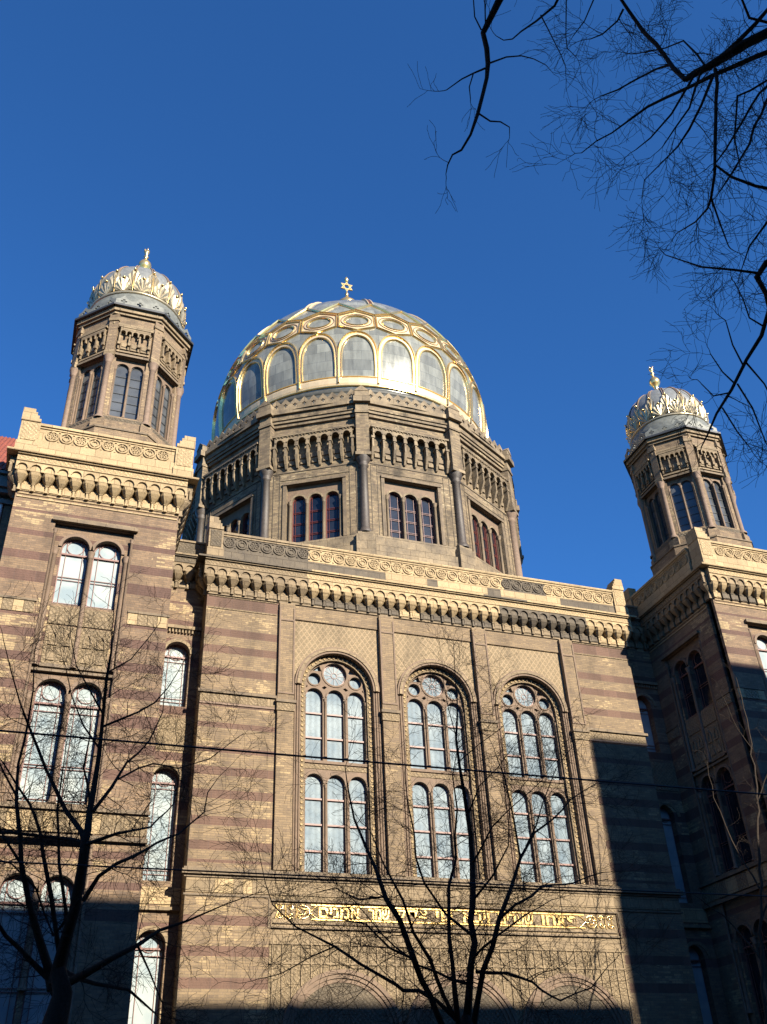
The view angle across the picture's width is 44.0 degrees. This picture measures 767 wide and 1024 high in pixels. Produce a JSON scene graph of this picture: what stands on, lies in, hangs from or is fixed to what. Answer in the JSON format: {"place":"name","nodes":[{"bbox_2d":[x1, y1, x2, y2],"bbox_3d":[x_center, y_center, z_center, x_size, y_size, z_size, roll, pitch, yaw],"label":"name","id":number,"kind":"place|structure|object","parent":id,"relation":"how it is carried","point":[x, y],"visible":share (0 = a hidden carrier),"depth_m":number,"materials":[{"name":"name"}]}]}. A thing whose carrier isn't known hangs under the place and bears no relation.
{"place":"outdoors","nodes":[
{"label":"outdoors","id":0,"kind":"place"},
{"bbox_2d":[0,436,15,559],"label":"neighbouring house","id":1,"kind":"structure","parent":0,"point":[6,500],"depth_m":31.55,"materials":[{"name":"red brick"}]},
{"bbox_2d":[0,248,766,1023],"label":"domed brick building","id":2,"kind":"structure","parent":0,"point":[332,520],"depth_m":35.35,"materials":[{"name":"brick"}]},
{"bbox_2d":[292,647,385,874],"bbox_3d":[-1.655,8.638,33.713,3.261,8.230,0.570,9,-36,-17],"label":"arched window","id":3,"kind":"structure","parent":2,"relation":"in","point":[322,689],"depth_m":33.73,"materials":[{"name":"glass"}]},
{"bbox_2d":[397,659,493,879],"bbox_3d":[2.093,9.260,34.876,3.261,8.230,0.570,9,-36,-17],"label":"arched window","id":4,"kind":"structure","parent":2,"relation":"in","point":[434,751],"depth_m":34.87,"materials":[{"name":"glass"}]},
{"bbox_2d":[493,670,594,884],"bbox_3d":[5.841,9.881,36.038,3.261,8.230,0.570,9,-36,-17],"label":"arched window","id":5,"kind":"structure","parent":2,"relation":"in","point":[524,684],"depth_m":36.10,"materials":[{"name":"glass"}]},
{"bbox_2d":[0,730,766,794],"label":"overhead cable","id":6,"kind":"object","parent":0,"point":[103,739],"visible":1,"depth_m":11.95,"materials":[{"name":"black metal"}]},
{"bbox_2d":[0,861,766,896],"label":"overhead cable","id":7,"kind":"object","parent":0,"point":[366,878],"visible":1,"depth_m":11.12,"materials":[{"name":"black metal"}]},
{"bbox_2d":[0,0,766,591],"label":"sky","id":8,"kind":"structure","parent":0,"point":[264,155],"materials":[{"name":"blue"}]},
{"bbox_2d":[685,663,766,1023],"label":"bare tree","id":9,"kind":"object","parent":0,"point":[762,913],"visible":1,"depth_m":28.49,"materials":[{"name":"brown plant"}]},
{"label":"ground","id":10,"kind":"structure","parent":0,"visible":0},
{"bbox_2d":[0,567,311,1023],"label":"bare tree","id":11,"kind":"object","parent":10,"relation":"on","point":[59,982],"visible":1,"depth_m":15.26,"materials":[{"name":"brown plant"}]},
{"bbox_2d":[182,614,680,1023],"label":"bare tree","id":12,"kind":"object","parent":10,"relation":"on","point":[468,980],"visible":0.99,"depth_m":15.48,"materials":[{"name":"brown plant"}]},
{"bbox_2d":[407,0,766,492],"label":"bare tree","id":13,"kind":"object","parent":10,"relation":"on","point":[740,44],"visible":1,"depth_m":12.16,"materials":[{"name":"black plant"}]}
]}

